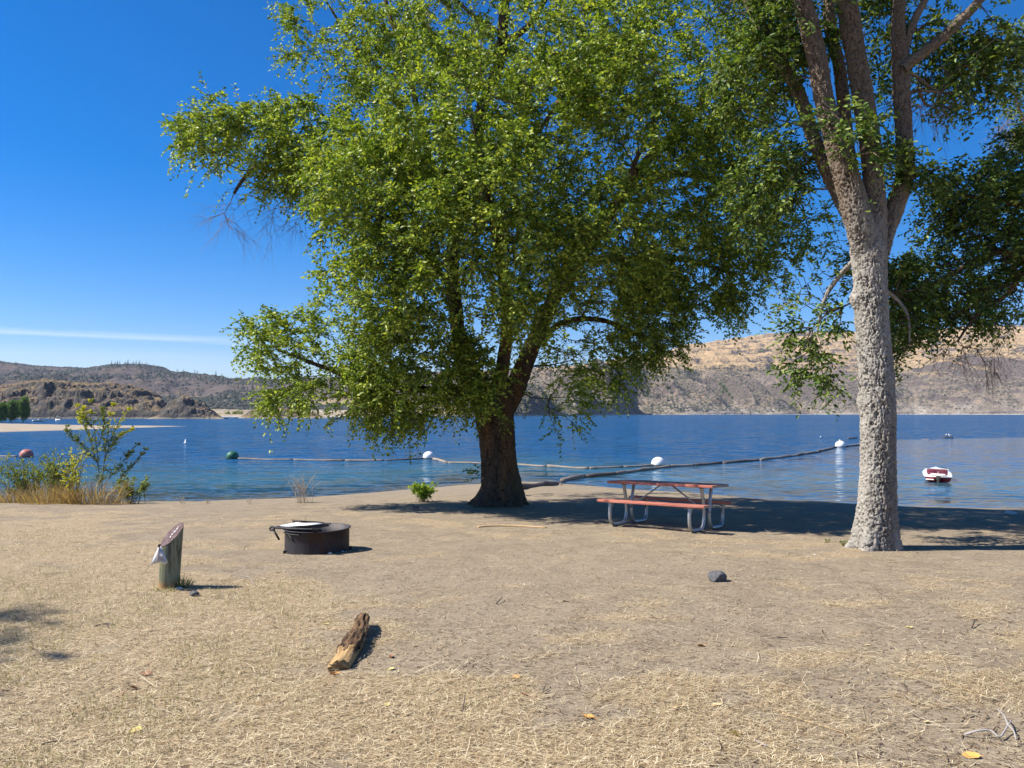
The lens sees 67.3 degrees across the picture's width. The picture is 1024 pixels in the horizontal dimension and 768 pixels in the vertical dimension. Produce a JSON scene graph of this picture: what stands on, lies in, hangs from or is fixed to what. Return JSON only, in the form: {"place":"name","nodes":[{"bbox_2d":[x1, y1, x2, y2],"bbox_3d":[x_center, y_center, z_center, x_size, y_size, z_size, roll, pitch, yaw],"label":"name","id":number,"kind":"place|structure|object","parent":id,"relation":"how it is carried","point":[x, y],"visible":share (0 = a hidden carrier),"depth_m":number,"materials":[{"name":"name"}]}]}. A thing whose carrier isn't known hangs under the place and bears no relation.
{"place":"outdoors","nodes":[
{"label":"outdoors","id":0,"kind":"place"},
{"bbox_2d":[0,378,166,418],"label":"rocky headland","id":1,"kind":"structure","parent":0,"point":[52,399],"depth_m":536.11,"materials":[{"name":"brown stone"}]},
{"bbox_2d":[0,423,175,431],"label":"sand spit","id":2,"kind":"structure","parent":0,"point":[4,427],"depth_m":206.48,"materials":[{"name":"beige sand"}]},
{"bbox_2d":[0,402,9,421],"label":"tree","id":3,"kind":"object","parent":2,"relation":"on","point":[4,413],"visible":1,"depth_m":329.11,"materials":[{"name":"green plant"}]},
{"bbox_2d":[3,399,19,421],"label":"tree","id":4,"kind":"object","parent":2,"relation":"on","point":[14,411],"visible":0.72,"depth_m":335.97,"materials":[{"name":"green plant"}]},
{"bbox_2d":[16,395,31,421],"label":"tree","id":5,"kind":"object","parent":2,"relation":"on","point":[24,408],"visible":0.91,"depth_m":342.86,"materials":[{"name":"green plant"}]},
{"bbox_2d":[149,394,224,418],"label":"rocky knob","id":6,"kind":"object","parent":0,"point":[182,406],"visible":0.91,"depth_m":504.60,"materials":[{"name":"stone"}]},
{"bbox_2d":[0,362,534,416],"bbox_3d":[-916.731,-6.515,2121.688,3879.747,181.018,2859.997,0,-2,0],"label":"hills","id":7,"kind":"structure","parent":0,"point":[172,387],"depth_m":1646.04,"materials":[{"name":"dry grass"},{"name":"rock"},{"name":"soil"}]},
{"bbox_2d":[0,361,448,409],"bbox_3d":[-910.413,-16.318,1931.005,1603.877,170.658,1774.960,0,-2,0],"label":"hill brush","id":8,"kind":"object","parent":7,"relation":"on","point":[213,403],"visible":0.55,"depth_m":1623.17,"materials":[{"name":"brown plant"}]},
{"bbox_2d":[239,408,325,417],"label":"rocky knob","id":9,"kind":"object","parent":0,"point":[281,415],"visible":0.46,"depth_m":564.76,"materials":[{"name":"brown stone"}]},
{"bbox_2d":[0,472,1023,767],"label":"ground","id":10,"kind":"structure","parent":0,"point":[372,530],"depth_m":6.91,"materials":[{"name":"beige soil"}]},
{"bbox_2d":[0,482,51,502],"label":"dry grass clump","id":11,"kind":"object","parent":10,"relation":"on","point":[10,500],"visible":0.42,"depth_m":20.39,"materials":[{"name":"beige plant"}]},
{"bbox_2d":[0,451,59,502],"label":"shrub","id":12,"kind":"object","parent":10,"relation":"on","point":[16,475],"visible":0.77,"depth_m":20.65,"materials":[{"name":"green plant"}]},
{"bbox_2d":[2,475,96,504],"bbox_3d":[-10.937,2.511,18.248,2.360,0.676,1.892,0,-2,0],"label":"dry grass clump","id":13,"kind":"object","parent":10,"relation":"on","point":[43,500],"visible":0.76,"depth_m":18.13,"materials":[{"name":"beige plant"}]},
{"bbox_2d":[42,740,76,744],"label":"twig","id":14,"kind":"object","parent":10,"relation":"on","point":[56,741],"visible":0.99,"depth_m":3.98,"materials":[{"name":"brown wood"}]},
{"bbox_2d":[31,448,91,501],"bbox_3d":[-11.137,2.261,18.938,1.102,1.379,1.053,-2,-3,37],"label":"shrub","id":15,"kind":"object","parent":10,"relation":"on","point":[53,466],"visible":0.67,"depth_m":18.87,"materials":[{"name":"green plant"}]},
{"bbox_2d":[54,447,94,503],"bbox_3d":[-10.455,2.184,18.325,0.970,1.391,0.584,0,-2,0],"label":"shrub","id":16,"kind":"object","parent":10,"relation":"on","point":[73,477],"visible":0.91,"depth_m":18.26,"materials":[{"name":"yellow plant"}]},
{"bbox_2d":[34,474,142,504],"bbox_3d":[-10.025,2.505,18.303,2.453,0.696,1.964,0,-2,0],"label":"dry grass clump","id":17,"kind":"object","parent":10,"relation":"on","point":[94,498],"visible":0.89,"depth_m":18.17,"materials":[{"name":"beige plant"}]},
{"bbox_2d":[94,623,114,628],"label":"twig","id":18,"kind":"object","parent":10,"relation":"on","point":[103,624],"visible":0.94,"depth_m":6.37,"materials":[{"name":"brown wood"}]},
{"bbox_2d":[63,398,149,498],"bbox_3d":[-10.749,1.707,20.470,2.208,2.859,0.667,0,-2,-8],"label":"sapling","id":19,"kind":"object","parent":10,"relation":"on","point":[94,439],"visible":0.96,"depth_m":20.42,"materials":[{"name":"green plant"}]},
{"bbox_2d":[110,497,135,503],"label":"dry grass clump","id":20,"kind":"object","parent":10,"relation":"on","point":[124,502],"visible":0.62,"depth_m":18.88,"materials":[{"name":"beige plant"}]},
{"bbox_2d":[112,473,151,503],"bbox_3d":[-9.409,2.594,19.016,0.887,0.792,0.657,0,-2,0],"label":"shrub","id":21,"kind":"object","parent":10,"relation":"on","point":[144,487],"visible":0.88,"depth_m":19.00,"materials":[{"name":"green plant"}]},
{"bbox_2d":[130,726,144,732],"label":"fallen leaf","id":22,"kind":"object","parent":10,"relation":"on","point":[137,728],"visible":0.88,"depth_m":4.17,"materials":[{"name":"yellow plant"}]},
{"bbox_2d":[152,585,179,591],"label":"grass clump","id":23,"kind":"object","parent":10,"relation":"on","point":[166,590],"visible":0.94,"depth_m":7.81,"materials":[{"name":"beige plant"}]},
{"bbox_2d":[158,523,183,588],"bbox_3d":[-3.554,1.817,8.011,0.240,0.721,0.208,0,-2,0],"label":"wooden post","id":24,"kind":"object","parent":10,"relation":"on","point":[171,546],"visible":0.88,"depth_m":7.94,"materials":[{"name":"grey wood"}]},
{"bbox_2d":[150,544,167,564],"bbox_3d":[-3.617,1.747,7.848,0.173,0.219,0.122,0,-2,-7],"label":"plastic bag","id":25,"kind":"object","parent":24,"relation":"attached to","point":[161,557],"visible":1,"depth_m":7.87,"materials":[{"name":"white plastic"}]},
{"bbox_2d":[173,573,199,587],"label":"grass clump","id":26,"kind":"object","parent":10,"relation":"on","point":[182,583],"visible":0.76,"depth_m":8.00,"materials":[{"name":"green plant"}]},
{"bbox_2d":[189,591,198,595],"bbox_3d":[-3.143,2.072,7.611,0.097,0.055,0.079,0,-2,0],"label":"rock","id":27,"kind":"object","parent":10,"relation":"on","point":[192,593],"visible":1,"depth_m":7.58,"materials":[{"name":"grey stone"}]},
{"bbox_2d":[284,475,320,502],"bbox_3d":[-5.006,2.477,18.249,0.698,0.735,0.650,2,-3,-43],"label":"dead weed","id":28,"kind":"object","parent":10,"relation":"on","point":[302,491],"visible":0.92,"depth_m":18.21,"materials":[{"name":"beige plant"}]},
{"bbox_2d":[269,519,351,554],"bbox_3d":[-2.693,2.111,10.540,0.975,0.455,0.904,-1,-3,32],"label":"fire ring","id":29,"kind":"object","parent":10,"relation":"on","point":[323,538],"visible":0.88,"depth_m":10.19,"materials":[{"name":"metal"}]},
{"bbox_2d":[279,522,322,526],"bbox_3d":[-2.867,1.905,10.474,0.440,0.032,0.380,-1,-2,24],"label":"paper sheet","id":30,"kind":"object","parent":29,"relation":"on","point":[297,524],"visible":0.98,"depth_m":10.51,"materials":[{"name":"white paper"}]},
{"bbox_2d":[327,612,369,671],"bbox_3d":[-1.179,1.889,5.789,0.171,0.088,1.210,0,1,-2],"label":"split log","id":31,"kind":"object","parent":10,"relation":"on","point":[352,642],"visible":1,"depth_m":5.52,"materials":[{"name":"brown wood"}]},
{"bbox_2d":[407,481,438,501],"bbox_3d":[-2.113,2.546,18.161,0.739,0.526,0.540,0,-2,-13],"label":"green bush","id":32,"kind":"object","parent":10,"relation":"on","point":[423,491],"visible":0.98,"depth_m":18.05,"materials":[{"name":"green plant"}]},
{"bbox_2d":[157,0,847,507],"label":"elm tree","id":33,"kind":"object","parent":10,"relation":"on","point":[413,190],"visible":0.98,"depth_m":14.97,"materials":[{"name":"green plant"}]},
{"bbox_2d":[461,463,483,481],"bbox_3d":[-0.861,1.932,16.721,0.488,0.417,0.319,1,-2,-13],"label":"sprout","id":34,"kind":"object","parent":33,"relation":"attached to","point":[471,472],"visible":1,"depth_m":16.77,"materials":[{"name":"green plant"}]},
{"bbox_2d":[1,506,1021,767],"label":"twig litter","id":35,"kind":"object","parent":10,"relation":"on","point":[635,658],"visible":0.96,"depth_m":4.88,"materials":[{"name":"brown wood"}]},
{"bbox_2d":[0,527,1023,767],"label":"grass tufts","id":36,"kind":"object","parent":10,"relation":"on","point":[49,614],"visible":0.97,"depth_m":5.73,"materials":[{"name":"beige plant"}]},
{"bbox_2d":[477,525,546,527],"bbox_3d":[0.004,2.427,13.096,1.177,0.044,0.257,0,-2,5],"label":"bark strip","id":37,"kind":"object","parent":10,"relation":"on","point":[510,526],"visible":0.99,"depth_m":13.13,"materials":[{"name":"beige wood"}]},
{"bbox_2d":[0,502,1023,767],"bbox_3d":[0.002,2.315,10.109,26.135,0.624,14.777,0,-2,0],"label":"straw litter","id":38,"kind":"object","parent":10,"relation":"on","point":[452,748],"visible":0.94,"depth_m":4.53,"materials":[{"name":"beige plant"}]},
{"bbox_2d":[522,481,558,488],"bbox_3d":[1.027,3.475,26.371,0.310,0.286,7.450,0,-6,12],"label":"beached log","id":39,"kind":"object","parent":10,"relation":"on","point":[539,484],"visible":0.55,"depth_m":25.52,"materials":[{"name":"grey wood"}]},
{"bbox_2d":[560,474,584,482],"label":"boom log","id":40,"kind":"object","parent":10,"relation":"on","point":[572,477],"visible":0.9,"depth_m":48.04,"materials":[{"name":"grey wood"}]},
{"bbox_2d":[597,479,735,532],"bbox_3d":[2.638,2.060,13.135,1.934,0.757,1.391,-2,-5,37],"label":"picnic table","id":41,"kind":"object","parent":10,"relation":"on","point":[658,484],"visible":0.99,"depth_m":13.00,"materials":[{"name":"red paint"}]},
{"bbox_2d":[708,570,726,581],"bbox_3d":[2.224,2.093,8.348,0.204,0.135,0.190,0,-2,0],"label":"rock","id":42,"kind":"object","parent":10,"relation":"on","point":[717,576],"visible":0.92,"depth_m":8.29,"materials":[{"name":"grey stone"}]},
{"bbox_2d":[728,730,743,735],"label":"fallen leaf","id":43,"kind":"object","parent":10,"relation":"on","point":[735,732],"visible":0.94,"depth_m":4.07,"materials":[{"name":"brown plant"}]},
{"bbox_2d":[782,712,846,733],"bbox_3d":[1.661,1.868,4.239,0.010,0.006,0.374,2,-3,-41],"label":"twig","id":44,"kind":"object","parent":10,"relation":"on","point":[813,723],"visible":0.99,"depth_m":4.24,"materials":[{"name":"brown wood"}]},
{"bbox_2d":[664,0,1023,551],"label":"elm tree","id":45,"kind":"object","parent":10,"relation":"on","point":[870,213],"visible":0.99,"depth_m":11.10,"materials":[{"name":"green plant"}]},
{"bbox_2d":[888,91,1023,416],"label":"elm tree","id":46,"kind":"object","parent":10,"relation":"on","point":[989,201],"visible":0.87,"depth_m":12.30,"materials":[{"name":"green plant"}]},
{"bbox_2d":[962,751,985,757],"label":"fallen leaf","id":47,"kind":"object","parent":10,"relation":"on","point":[973,754],"visible":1,"depth_m":3.82,"materials":[{"name":"yellow plant"}]},
{"bbox_2d":[964,708,1016,739],"bbox_3d":[2.601,1.833,4.102,0.372,0.070,0.196,1,-3,-33],"label":"forked stick","id":48,"kind":"object","parent":10,"relation":"on","point":[990,730],"visible":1,"depth_m":4.05,"materials":[{"name":"grey wood"}]},
{"bbox_2d":[1003,511,1017,514],"bbox_3d":[9.859,2.555,15.223,0.229,0.087,0.177,0,-2,0],"label":"rock","id":49,"kind":"object","parent":10,"relation":"on","point":[1010,513],"visible":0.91,"depth_m":15.17,"materials":[{"name":"stone"}]},
{"bbox_2d":[0,414,1023,508],"bbox_3d":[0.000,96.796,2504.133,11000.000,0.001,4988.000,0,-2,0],"label":"lake","id":50,"kind":"structure","parent":0,"point":[979,456],"depth_m":78.75,"materials":[{"name":"liquid"}]},
{"bbox_2d":[19,448,33,456],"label":"buoy","id":51,"kind":"object","parent":50,"relation":"on","point":[26,452],"visible":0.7,"depth_m":71.96,"materials":[{"name":"red plastic"}]},
{"bbox_2d":[32,418,44,421],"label":"boat","id":52,"kind":"object","parent":50,"relation":"on","point":[40,419],"visible":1,"depth_m":356.26,"materials":[{"name":"plastic"}]},
{"bbox_2d":[226,451,238,458],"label":"buoy","id":53,"kind":"object","parent":50,"relation":"on","point":[232,455],"visible":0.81,"depth_m":69.41,"materials":[{"name":"green plastic"}]},
{"bbox_2d":[237,458,292,459],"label":"boom log","id":54,"kind":"object","parent":50,"relation":"on","point":[264,459],"visible":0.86,"depth_m":68.53,"materials":[{"name":"wood"}]},
{"bbox_2d":[293,459,344,460],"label":"boom log","id":55,"kind":"object","parent":50,"relation":"on","point":[322,459],"visible":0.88,"depth_m":67.09,"materials":[{"name":"grey wood"}]},
{"bbox_2d":[345,459,383,460],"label":"boom log","id":56,"kind":"object","parent":50,"relation":"on","point":[363,460],"visible":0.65,"depth_m":66.70,"materials":[{"name":"grey wood"}]},
{"bbox_2d":[385,458,423,460],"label":"boom log","id":57,"kind":"object","parent":50,"relation":"on","point":[403,459],"visible":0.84,"depth_m":68.21,"materials":[{"name":"grey wood"}]},
{"bbox_2d":[423,451,433,458],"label":"buoy","id":58,"kind":"object","parent":50,"relation":"on","point":[428,455],"visible":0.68,"depth_m":69.42,"materials":[{"name":"white plastic"}]},
{"bbox_2d":[432,458,447,462],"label":"boom log","id":59,"kind":"object","parent":50,"relation":"on","point":[438,459],"visible":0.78,"depth_m":66.45,"materials":[{"name":"beige wood"}]},
{"bbox_2d":[448,461,480,463],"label":"boom log","id":60,"kind":"object","parent":50,"relation":"on","point":[465,462],"visible":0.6,"depth_m":63.32,"materials":[{"name":"beige wood"}]},
{"bbox_2d":[517,463,546,466],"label":"boom log","id":61,"kind":"object","parent":50,"relation":"on","point":[531,465],"visible":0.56,"depth_m":60.59,"materials":[{"name":"beige wood"}]},
{"bbox_2d":[547,464,588,468],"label":"boom log","id":62,"kind":"object","parent":50,"relation":"on","point":[548,465],"visible":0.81,"depth_m":58.56,"materials":[{"name":"beige wood"}]},
{"bbox_2d":[585,472,616,478],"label":"boom log","id":63,"kind":"object","parent":50,"relation":"on","point":[600,474],"visible":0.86,"depth_m":50.72,"materials":[{"name":"grey wood"}]},
{"bbox_2d":[589,466,623,468],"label":"boom log","id":64,"kind":"object","parent":50,"relation":"on","point":[606,467],"visible":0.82,"depth_m":58.15,"materials":[{"name":"grey wood"}]},
{"bbox_2d":[616,468,642,474],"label":"boom log","id":65,"kind":"object","parent":50,"relation":"on","point":[627,471],"visible":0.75,"depth_m":53.45,"materials":[{"name":"grey wood"}]},
{"bbox_2d":[624,464,653,466],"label":"boom log","id":66,"kind":"object","parent":50,"relation":"on","point":[639,465],"visible":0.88,"depth_m":59.60,"materials":[{"name":"grey wood"}]},
{"bbox_2d":[641,465,671,470],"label":"boom log","id":67,"kind":"object","parent":50,"relation":"on","point":[652,468],"visible":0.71,"depth_m":57.01,"materials":[{"name":"grey wood"}]},
{"bbox_2d":[651,456,664,465],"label":"buoy","id":68,"kind":"object","parent":50,"relation":"on","point":[658,461],"visible":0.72,"depth_m":60.31,"materials":[{"name":"white plastic"}]},
{"bbox_2d":[671,464,694,466],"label":"boom log","id":69,"kind":"object","parent":50,"relation":"on","point":[675,465],"visible":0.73,"depth_m":60.07,"materials":[{"name":"grey wood"}]},
{"bbox_2d":[694,461,721,465],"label":"boom log","id":70,"kind":"object","parent":50,"relation":"on","point":[719,462],"visible":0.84,"depth_m":61.85,"materials":[{"name":"grey wood"}]},
{"bbox_2d":[722,459,759,462],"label":"boom log","id":71,"kind":"object","parent":50,"relation":"on","point":[744,460],"visible":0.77,"depth_m":65.01,"materials":[{"name":"grey wood"}]},
{"bbox_2d":[760,455,797,459],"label":"boom log","id":72,"kind":"object","parent":50,"relation":"on","point":[766,458],"visible":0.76,"depth_m":70.34,"materials":[{"name":"wood"}]},
{"bbox_2d":[796,451,819,455],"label":"boom log","id":73,"kind":"object","parent":50,"relation":"on","point":[798,454],"visible":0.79,"depth_m":77.64,"materials":[{"name":"wood"}]},
{"bbox_2d":[818,446,836,451],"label":"boom log","id":74,"kind":"object","parent":50,"relation":"on","point":[827,449],"visible":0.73,"depth_m":85.67,"materials":[{"name":"wood"}]},
{"bbox_2d":[835,441,845,446],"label":"buoy","id":75,"kind":"object","parent":50,"relation":"on","point":[840,444],"visible":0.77,"depth_m":93.27,"materials":[{"name":"white plastic"}]},
{"bbox_2d":[922,466,951,482],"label":"motorboat","id":76,"kind":"object","parent":50,"relation":"on","point":[936,474],"visible":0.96,"depth_m":46.80,"materials":[{"name":"white plastic"}]},
{"bbox_2d":[0,0,1023,378],"label":"sky","id":77,"kind":"structure","parent":0,"point":[94,271],"materials":[{"name":"blue"}]},
{"bbox_2d":[457,325,1023,416],"bbox_3d":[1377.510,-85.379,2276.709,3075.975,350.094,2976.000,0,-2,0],"label":"hills","id":78,"kind":"structure","parent":0,"point":[715,353],"depth_m":1721.88,"materials":[{"name":"brown soil"}]},
{"bbox_2d":[719,382,732,398],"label":"willow thicket","id":79,"kind":"object","parent":78,"relation":"on","point":[724,386],"visible":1,"depth_m":1699.45,"materials":[{"name":"green plant"}]},
{"bbox_2d":[515,343,1023,413],"bbox_3d":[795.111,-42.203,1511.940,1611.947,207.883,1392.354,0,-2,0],"label":"sagebrush","id":80,"kind":"object","parent":78,"relation":"on","point":[523,406],"visible":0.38,"depth_m":1589.58,"materials":[{"name":"green plant"}]},
{"bbox_2d":[971,19,1023,160],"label":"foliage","id":81,"kind":"object","parent":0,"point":[1014,86],"visible":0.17,"depth_m":22.34,"materials":[{"name":"green plant"}]}
]}

